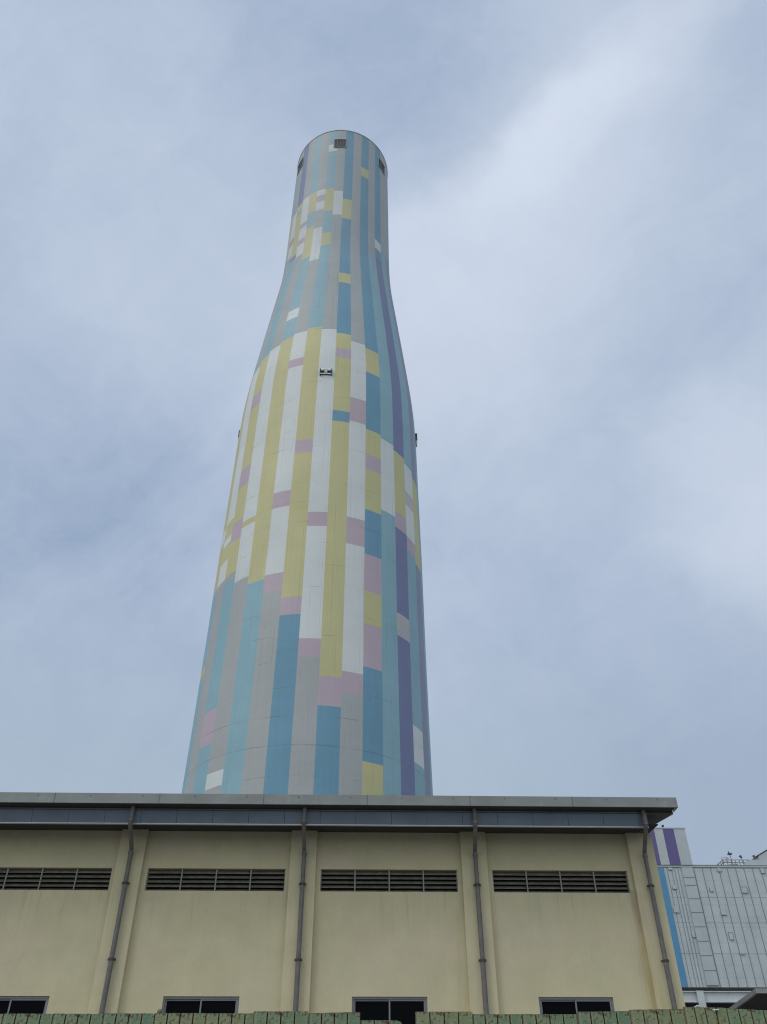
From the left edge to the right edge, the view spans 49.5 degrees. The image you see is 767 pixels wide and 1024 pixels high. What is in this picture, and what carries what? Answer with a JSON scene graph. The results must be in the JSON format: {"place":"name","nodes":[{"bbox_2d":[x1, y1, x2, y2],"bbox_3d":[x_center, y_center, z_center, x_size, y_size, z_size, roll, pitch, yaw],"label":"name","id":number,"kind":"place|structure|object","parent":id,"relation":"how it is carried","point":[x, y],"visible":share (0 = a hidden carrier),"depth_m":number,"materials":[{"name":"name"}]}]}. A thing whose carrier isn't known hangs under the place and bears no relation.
{"place":"outdoors","nodes":[
{"label":"outdoors","id":0,"kind":"place"},
{"bbox_2d":[0,792,685,1023],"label":"warehouse","id":1,"kind":"structure","parent":0,"point":[402,909],"depth_m":28.28,"materials":[{"name":"beige paint"}]},
{"bbox_2d":[0,996,49,1013],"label":"window","id":2,"kind":"structure","parent":1,"relation":"in","point":[8,1004],"depth_m":26.28,"materials":[{"name":"black glass"}]},
{"bbox_2d":[162,997,238,1013],"bbox_3d":[-5.802,16.039,26.150,2.410,1.365,0.120,1,-39,-1],"label":"window","id":3,"kind":"structure","parent":1,"relation":"in","point":[206,1005],"depth_m":26.43,"materials":[{"name":"black glass"}]},
{"bbox_2d":[352,997,427,1023],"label":"window","id":4,"kind":"structure","parent":1,"relation":"in","point":[402,1009],"depth_m":26.53,"materials":[{"name":"black glass"}]},
{"bbox_2d":[538,997,613,1021],"bbox_3d":[6.193,16.235,26.445,2.410,1.365,0.120,1,-39,-1],"label":"window","id":5,"kind":"structure","parent":1,"relation":"in","point":[548,1005],"depth_m":26.74,"materials":[{"name":"black glass"}]},
{"bbox_2d":[0,0,766,864],"label":"sky","id":6,"kind":"structure","parent":0,"point":[577,189],"materials":[{"name":"grey"}]},
{"bbox_2d":[650,825,766,1007],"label":"plant hall","id":7,"kind":"structure","parent":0,"point":[717,916],"depth_m":69.86,"materials":[{"name":"white metal"}]},
{"label":"ground","id":8,"kind":"structure","parent":0,"visible":0},
{"bbox_2d":[181,130,432,795],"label":"chimney","id":9,"kind":"object","parent":8,"relation":"on","point":[313,679],"visible":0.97,"depth_m":78.69,"materials":[{"name":"paint"}]},
{"bbox_2d":[0,1007,766,1023],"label":"fence","id":10,"kind":"object","parent":8,"relation":"on","point":[700,1015],"visible":1,"depth_m":8.19,"materials":[{"name":"green paint"}]},
{"bbox_2d":[729,988,766,1009],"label":"canopy","id":11,"kind":"object","parent":8,"relation":"on","point":[755,999],"visible":0.55,"depth_m":34.80,"materials":[{"name":"metal"}]}
]}

